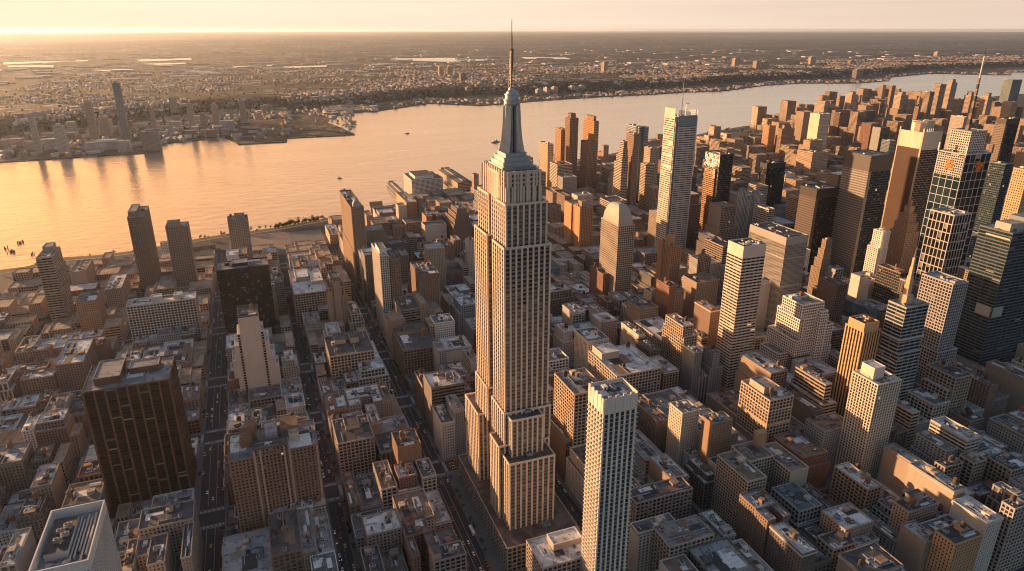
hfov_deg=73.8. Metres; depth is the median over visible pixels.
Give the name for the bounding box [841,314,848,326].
apartment house
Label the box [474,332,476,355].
loft building
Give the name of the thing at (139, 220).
apartment tower
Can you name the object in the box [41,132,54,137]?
apartment house
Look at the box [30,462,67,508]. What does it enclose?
brick building
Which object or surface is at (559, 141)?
apartment tower
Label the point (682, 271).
office building
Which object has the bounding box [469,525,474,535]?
bus
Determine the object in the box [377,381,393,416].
loft building
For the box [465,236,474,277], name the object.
office building
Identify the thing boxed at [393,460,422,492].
loft building
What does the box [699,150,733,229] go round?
office tower
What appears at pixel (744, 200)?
apartment tower
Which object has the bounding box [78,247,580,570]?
road markings
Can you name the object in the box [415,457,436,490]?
loft building
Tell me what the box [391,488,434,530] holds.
apartment house
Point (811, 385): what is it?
office building
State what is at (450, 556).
brick building
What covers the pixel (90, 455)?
apartment house
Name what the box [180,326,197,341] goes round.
apartment house
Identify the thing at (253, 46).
hills
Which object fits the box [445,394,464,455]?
apartment house
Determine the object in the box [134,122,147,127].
apartment house
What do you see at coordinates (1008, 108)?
apartment tower
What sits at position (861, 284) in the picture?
office building
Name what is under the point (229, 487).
brick building
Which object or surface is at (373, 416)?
loft building
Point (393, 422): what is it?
apartment house
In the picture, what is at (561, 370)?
loft building
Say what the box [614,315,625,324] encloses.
loft building
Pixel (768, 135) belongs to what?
apartment slab
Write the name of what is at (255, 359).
tower block
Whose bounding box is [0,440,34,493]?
apartment house
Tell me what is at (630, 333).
office building
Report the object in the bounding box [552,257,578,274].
apartment house
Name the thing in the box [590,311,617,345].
apartment house
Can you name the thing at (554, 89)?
apartment house
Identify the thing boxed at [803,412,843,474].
apartment house
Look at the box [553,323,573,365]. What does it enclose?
apartment house
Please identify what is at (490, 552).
pavement
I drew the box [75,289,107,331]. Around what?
loft building
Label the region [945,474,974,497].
apartment house
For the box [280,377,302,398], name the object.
warehouse
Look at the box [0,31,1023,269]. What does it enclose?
river water
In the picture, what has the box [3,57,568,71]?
marsh water
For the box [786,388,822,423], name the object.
apartment house
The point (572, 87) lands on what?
apartment house
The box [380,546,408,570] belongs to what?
apartment house
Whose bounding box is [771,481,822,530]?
loft building
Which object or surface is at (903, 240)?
office tower
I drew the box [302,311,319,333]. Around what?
apartment house
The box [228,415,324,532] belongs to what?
apartment house
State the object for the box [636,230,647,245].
apartment house
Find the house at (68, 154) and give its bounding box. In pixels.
[65,152,72,156]
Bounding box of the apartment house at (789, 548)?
[764,520,817,570]
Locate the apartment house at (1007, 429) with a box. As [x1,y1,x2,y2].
[985,413,1023,457]
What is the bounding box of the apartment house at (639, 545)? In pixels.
[627,512,674,570]
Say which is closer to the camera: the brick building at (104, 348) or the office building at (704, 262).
the brick building at (104, 348)
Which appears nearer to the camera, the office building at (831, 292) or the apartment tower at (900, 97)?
the office building at (831, 292)
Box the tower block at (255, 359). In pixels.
[232,303,281,390]
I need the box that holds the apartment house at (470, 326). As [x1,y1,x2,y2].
[464,317,475,349]
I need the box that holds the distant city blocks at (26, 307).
[0,85,1023,526]
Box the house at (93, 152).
[86,150,100,153]
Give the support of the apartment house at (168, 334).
on the street
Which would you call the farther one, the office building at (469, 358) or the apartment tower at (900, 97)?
the apartment tower at (900, 97)
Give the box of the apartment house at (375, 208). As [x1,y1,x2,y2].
[373,206,395,216]
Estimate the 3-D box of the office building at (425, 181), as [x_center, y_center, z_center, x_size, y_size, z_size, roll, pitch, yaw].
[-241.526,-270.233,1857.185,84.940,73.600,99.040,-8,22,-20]
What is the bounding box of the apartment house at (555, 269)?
[551,261,559,275]
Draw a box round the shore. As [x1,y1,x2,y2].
[0,67,1023,162]
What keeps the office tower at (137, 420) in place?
on the street
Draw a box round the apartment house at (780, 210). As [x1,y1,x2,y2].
[773,203,786,217]
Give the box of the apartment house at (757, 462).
[711,429,808,530]
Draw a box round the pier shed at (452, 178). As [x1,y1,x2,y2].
[439,167,471,189]
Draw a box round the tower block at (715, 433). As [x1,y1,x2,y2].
[698,411,732,464]
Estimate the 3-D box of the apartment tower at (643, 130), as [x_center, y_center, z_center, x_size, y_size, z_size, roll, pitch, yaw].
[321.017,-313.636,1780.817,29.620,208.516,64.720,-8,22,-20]
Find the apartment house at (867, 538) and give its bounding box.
[852,531,879,547]
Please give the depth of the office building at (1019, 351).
852.85 m
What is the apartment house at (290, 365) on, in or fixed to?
on the street
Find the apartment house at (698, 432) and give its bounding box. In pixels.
[695,414,701,451]
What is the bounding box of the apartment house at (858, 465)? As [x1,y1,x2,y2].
[852,463,884,498]
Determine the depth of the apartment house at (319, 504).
610.44 m
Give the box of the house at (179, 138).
[177,136,185,140]
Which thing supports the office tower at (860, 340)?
on the street
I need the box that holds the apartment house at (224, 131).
[221,128,228,135]
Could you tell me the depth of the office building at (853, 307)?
972.81 m
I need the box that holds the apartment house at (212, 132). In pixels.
[206,129,218,136]
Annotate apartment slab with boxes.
[396,192,416,216]
[761,124,775,151]
[775,124,794,152]
[831,110,874,135]
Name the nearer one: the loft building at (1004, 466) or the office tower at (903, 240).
the loft building at (1004, 466)
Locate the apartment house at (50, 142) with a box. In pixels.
[40,138,56,147]
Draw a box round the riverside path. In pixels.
[0,126,749,273]
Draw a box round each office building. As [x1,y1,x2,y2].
[83,139,131,150]
[126,291,201,346]
[140,129,161,150]
[216,257,277,335]
[273,272,287,315]
[298,258,309,268]
[358,249,364,297]
[361,245,375,306]
[365,224,387,246]
[370,218,391,235]
[386,249,402,282]
[392,295,420,323]
[395,202,406,222]
[398,248,409,282]
[403,170,443,197]
[407,272,411,292]
[421,203,430,217]
[421,220,446,240]
[422,211,440,221]
[423,242,445,292]
[423,368,464,439]
[429,313,454,340]
[435,205,450,212]
[462,347,476,371]
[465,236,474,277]
[469,212,477,222]
[472,222,477,238]
[473,189,477,214]
[549,161,571,188]
[557,174,576,199]
[562,303,584,323]
[572,192,592,206]
[573,326,608,369]
[589,262,608,296]
[599,196,627,219]
[607,171,613,194]
[620,321,645,346]
[626,297,658,324]
[635,337,660,356]
[638,162,654,208]
[643,287,655,303]
[647,209,656,246]
[655,276,675,318]
[658,158,660,172]
[669,280,684,316]
[679,264,688,280]
[679,343,701,398]
[682,272,718,318]
[686,191,700,247]
[688,254,720,277]
[691,175,697,192]
[693,299,720,348]
[693,327,707,346]
[695,231,721,254]
[696,249,710,273]
[700,344,722,392]
[704,237,727,271]
[705,201,736,241]
[718,264,725,294]
[730,180,747,191]
[733,350,788,389]
[748,182,767,204]
[752,204,776,223]
[755,277,771,330]
[774,216,794,228]
[783,171,794,187]
[786,373,793,386]
[789,364,836,413]
[790,356,836,388]
[795,138,828,174]
[801,267,809,285]
[804,248,810,270]
[812,285,816,296]
[816,274,847,323]
[825,262,843,280]
[826,171,841,186]
[828,109,845,135]
[828,319,844,351]
[828,349,839,368]
[831,377,834,394]
[842,276,849,297]
[843,297,879,319]
[847,271,875,299]
[853,124,861,141]
[858,122,879,149]
[859,298,887,312]
[869,126,889,150]
[871,263,908,304]
[878,312,885,342]
[893,399,919,450]
[896,277,919,298]
[903,460,966,513]
[906,387,949,429]
[909,430,958,465]
[929,416,981,457]
[940,132,946,149]
[949,495,1003,570]
[954,359,977,373]
[957,264,969,279]
[958,367,997,430]
[965,257,971,264]
[967,231,977,257]
[974,204,1003,225]
[983,359,1023,413]
[1004,362,1023,370]
[1008,406,1023,421]
[1011,356,1023,368]
[1014,342,1023,358]
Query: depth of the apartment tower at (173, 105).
3650.70 m
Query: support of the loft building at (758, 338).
on the street
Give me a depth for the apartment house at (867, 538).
566.06 m
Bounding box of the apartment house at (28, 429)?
[21,411,39,450]
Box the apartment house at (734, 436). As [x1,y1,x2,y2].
[699,408,738,450]
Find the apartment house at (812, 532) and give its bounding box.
[802,523,825,542]
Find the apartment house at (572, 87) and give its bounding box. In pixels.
[568,85,576,89]
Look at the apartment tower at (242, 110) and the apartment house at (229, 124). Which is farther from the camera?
the apartment tower at (242, 110)
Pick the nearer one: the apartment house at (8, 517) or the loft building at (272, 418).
the apartment house at (8, 517)
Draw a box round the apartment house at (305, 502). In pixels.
[290,497,313,514]
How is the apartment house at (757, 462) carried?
on the street
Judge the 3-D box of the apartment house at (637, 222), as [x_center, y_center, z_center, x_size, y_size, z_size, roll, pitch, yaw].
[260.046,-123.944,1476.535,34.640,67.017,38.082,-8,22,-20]
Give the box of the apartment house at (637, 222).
[632,215,643,234]
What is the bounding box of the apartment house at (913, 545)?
[893,520,933,570]
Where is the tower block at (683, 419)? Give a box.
[665,399,699,467]
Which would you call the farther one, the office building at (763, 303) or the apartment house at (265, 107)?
the apartment house at (265, 107)
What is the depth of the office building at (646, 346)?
861.88 m
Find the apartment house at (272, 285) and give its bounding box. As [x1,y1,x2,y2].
[271,281,275,292]
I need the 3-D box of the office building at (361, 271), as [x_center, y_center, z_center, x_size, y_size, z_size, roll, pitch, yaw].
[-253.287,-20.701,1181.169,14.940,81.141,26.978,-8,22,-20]
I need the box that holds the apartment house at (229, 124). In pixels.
[219,120,234,130]
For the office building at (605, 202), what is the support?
on the street
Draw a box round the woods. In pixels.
[0,58,1023,133]
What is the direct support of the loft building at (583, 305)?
on the street
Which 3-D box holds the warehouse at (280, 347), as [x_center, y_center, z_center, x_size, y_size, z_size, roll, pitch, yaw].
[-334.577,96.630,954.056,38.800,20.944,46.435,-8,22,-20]
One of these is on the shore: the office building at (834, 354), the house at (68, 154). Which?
the house at (68, 154)
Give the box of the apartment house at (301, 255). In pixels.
[288,252,310,269]
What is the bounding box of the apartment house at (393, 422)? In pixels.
[380,414,408,431]
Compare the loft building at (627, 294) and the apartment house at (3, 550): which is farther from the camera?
the loft building at (627, 294)
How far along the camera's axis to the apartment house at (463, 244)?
1331.31 m
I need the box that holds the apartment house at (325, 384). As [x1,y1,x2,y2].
[318,377,333,409]
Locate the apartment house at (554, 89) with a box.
[551,86,557,92]
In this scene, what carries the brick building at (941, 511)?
on the street
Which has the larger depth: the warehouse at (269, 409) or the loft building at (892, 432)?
the warehouse at (269, 409)
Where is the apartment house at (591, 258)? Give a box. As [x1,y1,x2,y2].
[585,252,599,272]
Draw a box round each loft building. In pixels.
[0,367,19,401]
[0,413,23,430]
[0,484,10,510]
[0,527,36,570]
[1,396,21,415]
[11,361,41,369]
[14,360,50,396]
[15,335,41,351]
[26,443,57,486]
[36,388,60,412]
[44,392,71,411]
[54,337,99,392]
[61,478,111,519]
[69,395,90,437]
[70,282,100,295]
[74,459,101,483]
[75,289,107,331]
[82,328,105,338]
[114,518,139,566]
[133,342,163,350]
[136,499,203,570]
[160,241,169,252]
[163,338,193,351]
[177,365,181,385]
[183,382,203,418]
[185,406,201,434]
[222,527,272,570]
[225,334,234,365]
[225,505,240,536]
[261,419,279,427]
[262,247,277,260]
[267,416,276,420]
[268,508,304,570]
[270,266,280,280]
[277,411,307,420]
[288,267,326,326]
[308,259,320,267]
[310,550,338,570]
[312,351,327,380]
[317,304,328,320]
[323,322,340,335]
[323,389,349,439]
[324,330,380,380]
[328,414,339,453]
[332,414,375,478]
[341,410,365,417]
[341,471,361,528]
[343,368,358,387]
[344,383,383,417]
[348,302,364,330]
[354,472,382,511]
[359,543,384,570]
[364,403,381,451]
[371,300,376,318]
[374,427,410,469]
[375,208,394,216]
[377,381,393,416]
[387,311,435,382]
[388,239,409,267]
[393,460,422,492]
[400,515,434,570]
[402,216,421,235]
[402,289,409,295]
[409,192,427,201]
[413,250,423,261]
[414,230,425,241]
[414,369,425,420]
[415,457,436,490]
[425,489,451,529]
[430,235,453,259]
[432,404,455,458]
[438,361,468,373]
[440,335,471,362]
[443,283,474,296]
[445,257,462,266]
[446,266,462,284]
[459,250,464,261]
[459,371,475,393]
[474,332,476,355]
[526,526,582,570]
[548,384,553,414]
[549,365,555,388]
[550,281,573,315]
[550,414,571,481]
[552,315,561,322]
[553,367,598,446]
[555,368,571,372]
[568,321,600,337]
[572,300,588,321]
[581,245,599,254]
[588,304,603,320]
[588,342,661,393]
[592,220,600,230]
[594,293,616,315]
[608,291,627,315]
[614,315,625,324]
[618,287,637,299]
[621,302,626,318]
[627,476,692,544]
[629,288,643,297]
[631,475,640,487]
[632,461,644,477]
[633,313,704,385]
[633,429,661,475]
[635,247,656,265]
[649,355,679,390]
[649,514,714,570]
[656,553,698,570]
[671,386,705,409]
[682,447,697,468]
[687,536,757,570]
[697,368,709,402]
[705,386,738,425]
[707,456,716,471]
[716,293,721,303]
[728,388,739,396]
[735,375,793,443]
[753,330,764,349]
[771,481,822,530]
[800,483,837,510]
[801,285,807,292]
[816,530,855,570]
[828,462,881,511]
[835,542,903,570]
[871,496,895,524]
[877,442,926,494]
[888,424,896,443]
[888,488,939,532]
[892,422,907,447]
[912,376,920,388]
[912,415,930,444]
[920,360,972,417]
[920,514,958,533]
[934,454,962,478]
[949,406,983,430]
[959,451,986,485]
[964,400,984,415]
[967,426,1007,449]
[977,443,988,451]
[978,446,1003,457]
[980,437,995,448]
[981,451,1023,483]
[984,481,1023,560]
[987,494,1023,570]
[1008,482,1023,493]
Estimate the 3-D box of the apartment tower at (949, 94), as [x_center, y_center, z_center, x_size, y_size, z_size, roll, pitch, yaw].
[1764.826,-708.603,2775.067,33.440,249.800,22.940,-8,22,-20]
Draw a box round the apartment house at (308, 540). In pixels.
[297,507,316,570]
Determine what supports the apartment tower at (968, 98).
on the street
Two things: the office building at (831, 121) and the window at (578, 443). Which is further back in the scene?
the office building at (831, 121)
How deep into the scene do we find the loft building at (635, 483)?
624.42 m
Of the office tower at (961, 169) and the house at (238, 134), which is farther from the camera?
the house at (238, 134)
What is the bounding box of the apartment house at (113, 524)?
[110,519,116,533]
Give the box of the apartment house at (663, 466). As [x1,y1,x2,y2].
[648,452,689,481]
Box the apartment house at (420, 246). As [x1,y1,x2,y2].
[417,241,429,250]
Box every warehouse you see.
[6,487,31,505]
[69,259,96,283]
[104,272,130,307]
[200,311,209,328]
[228,388,249,405]
[249,383,281,406]
[250,402,277,416]
[271,341,286,365]
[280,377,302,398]
[325,223,338,244]
[373,215,399,235]
[405,370,433,393]
[874,479,900,499]
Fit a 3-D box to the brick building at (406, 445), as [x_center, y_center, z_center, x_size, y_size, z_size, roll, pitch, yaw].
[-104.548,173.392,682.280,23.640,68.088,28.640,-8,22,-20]
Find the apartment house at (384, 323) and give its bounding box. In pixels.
[381,309,394,347]
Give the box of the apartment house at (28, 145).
[23,141,34,149]
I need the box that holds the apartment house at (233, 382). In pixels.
[227,361,239,389]
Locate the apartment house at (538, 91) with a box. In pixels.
[535,88,542,94]
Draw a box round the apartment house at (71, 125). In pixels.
[65,121,77,131]
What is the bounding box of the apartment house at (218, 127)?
[213,125,221,132]
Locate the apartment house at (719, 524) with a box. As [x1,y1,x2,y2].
[700,510,735,540]
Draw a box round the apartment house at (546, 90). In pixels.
[543,87,549,93]
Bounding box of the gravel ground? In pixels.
[0,130,761,295]
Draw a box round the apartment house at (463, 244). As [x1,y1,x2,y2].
[462,240,464,250]
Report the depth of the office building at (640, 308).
973.12 m
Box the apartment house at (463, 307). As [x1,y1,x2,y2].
[451,294,475,335]
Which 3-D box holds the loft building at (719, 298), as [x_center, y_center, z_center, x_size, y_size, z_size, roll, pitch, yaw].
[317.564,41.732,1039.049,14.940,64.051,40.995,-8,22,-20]
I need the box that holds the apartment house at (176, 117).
[172,115,180,120]
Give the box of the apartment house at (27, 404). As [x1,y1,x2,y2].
[16,393,41,414]
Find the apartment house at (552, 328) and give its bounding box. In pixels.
[549,322,560,348]
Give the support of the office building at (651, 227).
on the street
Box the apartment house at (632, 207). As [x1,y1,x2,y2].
[628,205,637,209]
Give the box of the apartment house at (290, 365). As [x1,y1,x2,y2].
[281,349,299,378]
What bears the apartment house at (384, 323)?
on the street
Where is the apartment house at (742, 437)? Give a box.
[732,424,751,443]
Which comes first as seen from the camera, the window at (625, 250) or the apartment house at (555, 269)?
the window at (625, 250)
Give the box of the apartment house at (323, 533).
[312,511,334,553]
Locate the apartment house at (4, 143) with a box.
[0,139,11,149]
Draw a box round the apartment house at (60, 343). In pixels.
[53,332,83,356]
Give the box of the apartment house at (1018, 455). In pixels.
[1004,448,1023,459]
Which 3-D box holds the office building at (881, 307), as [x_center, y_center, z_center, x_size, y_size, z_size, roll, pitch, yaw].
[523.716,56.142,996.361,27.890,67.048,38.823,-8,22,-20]
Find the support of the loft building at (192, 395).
on the street
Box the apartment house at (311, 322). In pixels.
[304,307,320,346]
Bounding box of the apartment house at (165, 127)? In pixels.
[159,125,173,130]
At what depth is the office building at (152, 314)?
983.61 m
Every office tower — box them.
[28,500,122,570]
[81,354,195,516]
[83,101,99,139]
[112,81,130,139]
[654,75,697,248]
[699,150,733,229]
[716,237,766,388]
[749,222,808,329]
[758,161,785,184]
[766,171,784,206]
[794,182,839,271]
[807,112,830,149]
[807,237,832,294]
[830,149,893,278]
[832,314,880,416]
[875,248,928,400]
[881,121,943,247]
[885,199,918,270]
[910,119,934,130]
[914,52,994,279]
[915,207,971,281]
[915,271,968,378]
[916,91,934,119]
[944,115,967,148]
[953,212,1023,365]
[974,161,1013,231]
[988,117,1019,169]
[1000,166,1023,219]
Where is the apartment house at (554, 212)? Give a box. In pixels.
[548,202,560,222]
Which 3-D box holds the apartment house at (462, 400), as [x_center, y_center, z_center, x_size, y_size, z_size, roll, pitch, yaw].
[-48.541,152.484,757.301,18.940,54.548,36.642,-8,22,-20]
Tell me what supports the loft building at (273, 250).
on the street
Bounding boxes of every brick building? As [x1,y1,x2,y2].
[0,329,14,352]
[15,344,54,363]
[17,412,41,429]
[20,367,60,394]
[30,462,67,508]
[95,336,113,360]
[115,344,143,360]
[122,537,139,570]
[128,499,151,519]
[134,334,158,346]
[151,488,195,507]
[191,437,199,466]
[224,463,235,505]
[226,410,248,433]
[228,403,249,415]
[249,407,266,428]
[268,505,290,513]
[284,393,305,413]
[338,225,342,248]
[355,359,389,391]
[361,508,403,554]
[373,459,397,508]
[391,428,421,468]
[428,540,466,570]
[430,526,468,570]
[549,347,568,370]
[565,271,588,282]
[569,282,588,293]
[632,261,647,272]
[635,269,653,287]
[635,394,667,452]
[635,475,653,485]
[683,456,714,509]
[732,538,773,570]
[734,488,789,559]
[758,327,766,341]
[772,429,829,488]
[788,415,804,432]
[796,529,832,570]
[819,502,873,538]
[900,488,947,517]
[924,520,983,570]
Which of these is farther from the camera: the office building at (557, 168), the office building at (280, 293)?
the office building at (557, 168)
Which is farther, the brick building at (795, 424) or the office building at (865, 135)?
the office building at (865, 135)
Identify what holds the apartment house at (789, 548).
on the street
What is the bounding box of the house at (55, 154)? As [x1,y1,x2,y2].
[50,152,58,156]
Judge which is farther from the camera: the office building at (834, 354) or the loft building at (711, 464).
the office building at (834, 354)
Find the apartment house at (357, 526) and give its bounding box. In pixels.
[350,505,391,554]
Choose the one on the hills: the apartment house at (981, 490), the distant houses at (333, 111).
the distant houses at (333, 111)
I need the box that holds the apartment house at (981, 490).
[965,479,994,503]
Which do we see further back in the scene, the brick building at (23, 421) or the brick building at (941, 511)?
the brick building at (23, 421)
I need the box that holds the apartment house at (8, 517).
[0,503,23,549]
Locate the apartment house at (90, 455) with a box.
[83,444,96,461]
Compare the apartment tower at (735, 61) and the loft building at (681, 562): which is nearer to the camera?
the loft building at (681, 562)
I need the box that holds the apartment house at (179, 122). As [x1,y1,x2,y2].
[169,120,181,125]
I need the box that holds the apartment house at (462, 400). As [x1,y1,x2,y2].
[458,396,466,452]
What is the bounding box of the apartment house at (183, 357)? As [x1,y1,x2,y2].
[168,347,193,369]
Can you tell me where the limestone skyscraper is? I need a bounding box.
[458,23,579,570]
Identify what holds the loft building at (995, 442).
on the street
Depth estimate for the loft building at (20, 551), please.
557.57 m
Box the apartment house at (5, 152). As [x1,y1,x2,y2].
[2,150,14,156]
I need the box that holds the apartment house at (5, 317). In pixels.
[0,310,10,329]
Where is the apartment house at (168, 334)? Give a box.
[157,326,181,343]
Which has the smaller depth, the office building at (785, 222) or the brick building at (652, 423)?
the brick building at (652, 423)
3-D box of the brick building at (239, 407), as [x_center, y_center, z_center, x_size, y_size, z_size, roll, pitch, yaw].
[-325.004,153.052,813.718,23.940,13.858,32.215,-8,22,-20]
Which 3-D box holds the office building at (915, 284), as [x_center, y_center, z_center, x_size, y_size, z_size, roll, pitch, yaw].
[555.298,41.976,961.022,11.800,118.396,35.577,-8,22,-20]
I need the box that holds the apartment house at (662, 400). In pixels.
[642,388,682,416]
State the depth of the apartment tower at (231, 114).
3357.53 m
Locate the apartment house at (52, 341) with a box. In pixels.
[39,338,57,345]
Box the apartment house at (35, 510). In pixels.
[15,491,54,545]
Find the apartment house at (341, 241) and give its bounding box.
[340,236,343,254]
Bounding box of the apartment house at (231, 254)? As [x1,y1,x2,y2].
[226,249,238,260]
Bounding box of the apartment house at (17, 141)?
[8,137,24,146]
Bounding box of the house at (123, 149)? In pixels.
[117,147,125,151]
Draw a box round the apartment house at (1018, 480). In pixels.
[1008,474,1023,488]
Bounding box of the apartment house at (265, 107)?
[260,104,272,111]
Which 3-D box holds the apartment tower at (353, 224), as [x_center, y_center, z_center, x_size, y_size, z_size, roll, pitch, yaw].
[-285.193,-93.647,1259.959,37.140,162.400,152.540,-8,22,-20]
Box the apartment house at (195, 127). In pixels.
[191,125,198,132]
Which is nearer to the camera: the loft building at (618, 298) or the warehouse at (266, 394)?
the warehouse at (266, 394)
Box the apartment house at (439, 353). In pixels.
[432,340,446,370]
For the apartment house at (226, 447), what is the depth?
705.30 m
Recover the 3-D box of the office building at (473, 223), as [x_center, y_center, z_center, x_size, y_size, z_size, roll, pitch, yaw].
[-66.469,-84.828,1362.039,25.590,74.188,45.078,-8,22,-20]
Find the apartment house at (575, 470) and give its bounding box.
[565,444,586,507]
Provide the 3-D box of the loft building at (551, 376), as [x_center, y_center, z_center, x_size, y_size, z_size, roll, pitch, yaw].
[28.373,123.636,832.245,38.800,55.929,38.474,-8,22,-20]
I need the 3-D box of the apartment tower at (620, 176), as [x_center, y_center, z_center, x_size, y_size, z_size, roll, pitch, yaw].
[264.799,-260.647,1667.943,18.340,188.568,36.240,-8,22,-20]
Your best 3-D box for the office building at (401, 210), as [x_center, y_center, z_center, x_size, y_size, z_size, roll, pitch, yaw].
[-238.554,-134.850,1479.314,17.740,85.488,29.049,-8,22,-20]
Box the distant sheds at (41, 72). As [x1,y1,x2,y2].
[0,49,1023,84]
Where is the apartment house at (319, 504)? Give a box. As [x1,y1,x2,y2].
[312,496,326,513]
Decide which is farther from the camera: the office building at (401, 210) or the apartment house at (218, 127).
the apartment house at (218, 127)
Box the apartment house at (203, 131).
[200,129,205,135]
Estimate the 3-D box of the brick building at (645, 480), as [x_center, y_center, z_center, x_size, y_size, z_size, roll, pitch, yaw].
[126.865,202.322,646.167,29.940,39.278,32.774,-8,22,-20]
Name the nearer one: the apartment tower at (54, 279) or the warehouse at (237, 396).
the warehouse at (237, 396)
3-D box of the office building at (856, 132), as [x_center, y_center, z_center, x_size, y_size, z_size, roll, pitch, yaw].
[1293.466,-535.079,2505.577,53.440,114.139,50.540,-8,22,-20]
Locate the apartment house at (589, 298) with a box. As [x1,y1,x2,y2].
[574,291,596,304]
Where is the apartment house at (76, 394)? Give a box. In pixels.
[64,390,81,398]
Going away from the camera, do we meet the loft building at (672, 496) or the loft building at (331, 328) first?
the loft building at (672, 496)
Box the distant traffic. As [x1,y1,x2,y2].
[208,265,397,402]
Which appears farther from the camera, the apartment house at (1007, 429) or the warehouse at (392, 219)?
the warehouse at (392, 219)
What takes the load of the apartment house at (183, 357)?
on the street
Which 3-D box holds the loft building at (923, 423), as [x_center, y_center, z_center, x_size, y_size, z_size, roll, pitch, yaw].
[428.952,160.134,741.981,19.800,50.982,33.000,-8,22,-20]
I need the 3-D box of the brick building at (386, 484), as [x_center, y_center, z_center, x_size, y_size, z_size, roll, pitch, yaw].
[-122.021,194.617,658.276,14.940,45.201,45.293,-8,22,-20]
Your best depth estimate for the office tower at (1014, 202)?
916.45 m
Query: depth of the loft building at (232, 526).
616.39 m
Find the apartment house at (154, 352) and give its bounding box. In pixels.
[142,347,167,357]
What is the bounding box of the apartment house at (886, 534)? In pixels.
[861,508,898,555]
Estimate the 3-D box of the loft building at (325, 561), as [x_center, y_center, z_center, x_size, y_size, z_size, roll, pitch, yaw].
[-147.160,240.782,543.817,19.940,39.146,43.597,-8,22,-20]
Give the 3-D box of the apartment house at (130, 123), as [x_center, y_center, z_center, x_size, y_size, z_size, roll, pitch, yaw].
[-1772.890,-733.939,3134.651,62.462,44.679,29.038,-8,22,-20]
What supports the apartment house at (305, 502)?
on the street
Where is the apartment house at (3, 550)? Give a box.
[0,545,7,562]
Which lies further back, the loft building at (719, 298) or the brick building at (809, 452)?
the loft building at (719, 298)
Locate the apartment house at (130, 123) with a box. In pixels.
[117,120,133,128]
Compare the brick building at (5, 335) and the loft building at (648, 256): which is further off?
the loft building at (648, 256)
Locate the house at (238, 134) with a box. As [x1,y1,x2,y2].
[231,132,242,136]
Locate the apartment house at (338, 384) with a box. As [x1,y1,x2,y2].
[331,378,346,391]
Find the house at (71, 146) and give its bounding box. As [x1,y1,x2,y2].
[69,144,78,148]
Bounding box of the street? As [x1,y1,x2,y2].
[0,94,1023,570]
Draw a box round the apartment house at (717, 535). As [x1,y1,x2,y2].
[698,515,722,539]
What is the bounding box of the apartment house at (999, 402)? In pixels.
[985,389,1008,431]
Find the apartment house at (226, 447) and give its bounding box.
[224,432,236,462]
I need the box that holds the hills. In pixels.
[0,31,1023,135]
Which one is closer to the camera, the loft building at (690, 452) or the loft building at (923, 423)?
the loft building at (690, 452)
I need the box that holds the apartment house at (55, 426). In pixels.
[34,408,74,452]
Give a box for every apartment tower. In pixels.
[27,113,42,152]
[35,242,75,322]
[52,123,69,151]
[98,115,110,135]
[127,204,161,291]
[149,106,156,127]
[165,219,198,286]
[168,96,178,112]
[186,102,195,129]
[199,112,207,128]
[211,103,219,124]
[227,212,253,258]
[229,109,233,119]
[238,99,247,122]
[325,271,348,331]
[339,189,371,290]
[371,242,391,327]
[386,251,402,308]
[410,260,439,305]
[438,66,443,75]
[442,203,471,251]
[447,66,452,74]
[459,72,466,80]
[465,86,472,90]
[474,83,485,87]
[539,141,553,188]
[554,127,564,160]
[564,112,578,175]
[564,199,592,246]
[579,139,597,188]
[581,377,637,570]
[583,114,598,179]
[599,201,634,291]
[601,61,607,71]
[613,140,627,198]
[626,124,648,202]
[626,131,639,205]
[643,145,658,185]
[654,234,681,287]
[730,187,760,238]
[732,58,738,65]
[752,61,760,68]
[760,291,833,372]
[761,61,768,67]
[796,103,804,109]
[808,56,815,63]
[814,100,832,112]
[835,359,901,478]
[844,91,857,109]
[851,69,863,78]
[861,102,879,120]
[863,227,890,273]
[877,84,885,98]
[880,139,895,153]
[886,85,895,107]
[892,91,908,113]
[903,99,915,122]
[929,77,946,119]
[933,51,941,55]
[941,79,957,110]
[947,98,963,131]
[962,91,974,115]
[976,93,992,118]
[999,79,1022,106]
[999,101,1017,117]
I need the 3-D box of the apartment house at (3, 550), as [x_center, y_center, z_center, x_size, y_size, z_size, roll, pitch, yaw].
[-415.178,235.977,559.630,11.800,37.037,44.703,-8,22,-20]
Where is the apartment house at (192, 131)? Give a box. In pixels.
[184,129,196,134]
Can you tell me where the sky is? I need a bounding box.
[0,0,1023,31]
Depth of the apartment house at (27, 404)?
794.02 m
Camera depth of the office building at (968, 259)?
1184.00 m
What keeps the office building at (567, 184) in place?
on the street
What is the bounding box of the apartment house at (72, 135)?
[66,132,77,140]
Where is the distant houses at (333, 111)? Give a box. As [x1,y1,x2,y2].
[0,55,1023,138]
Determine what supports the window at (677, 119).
in the office tower at (678, 152)
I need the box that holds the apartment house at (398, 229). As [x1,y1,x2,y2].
[392,221,405,239]
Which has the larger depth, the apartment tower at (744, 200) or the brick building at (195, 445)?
the apartment tower at (744, 200)
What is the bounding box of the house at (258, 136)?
[253,134,264,138]
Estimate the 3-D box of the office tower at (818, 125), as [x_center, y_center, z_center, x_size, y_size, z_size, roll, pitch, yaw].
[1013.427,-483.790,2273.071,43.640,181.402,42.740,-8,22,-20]
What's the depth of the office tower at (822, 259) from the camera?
982.72 m
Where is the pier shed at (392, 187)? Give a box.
[385,180,403,198]
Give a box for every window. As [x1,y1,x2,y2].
[89,361,195,515]
[127,307,200,340]
[232,456,321,532]
[493,242,548,411]
[554,376,586,446]
[583,402,631,570]
[589,353,659,393]
[600,223,633,291]
[634,322,681,385]
[662,325,672,348]
[670,119,692,248]
[712,457,740,530]
[717,253,759,388]
[736,383,789,440]
[767,328,811,354]
[833,331,878,416]
[836,381,899,478]
[953,233,1023,365]
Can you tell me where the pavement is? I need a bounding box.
[0,128,1023,570]
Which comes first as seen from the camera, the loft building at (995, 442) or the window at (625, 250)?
the loft building at (995, 442)

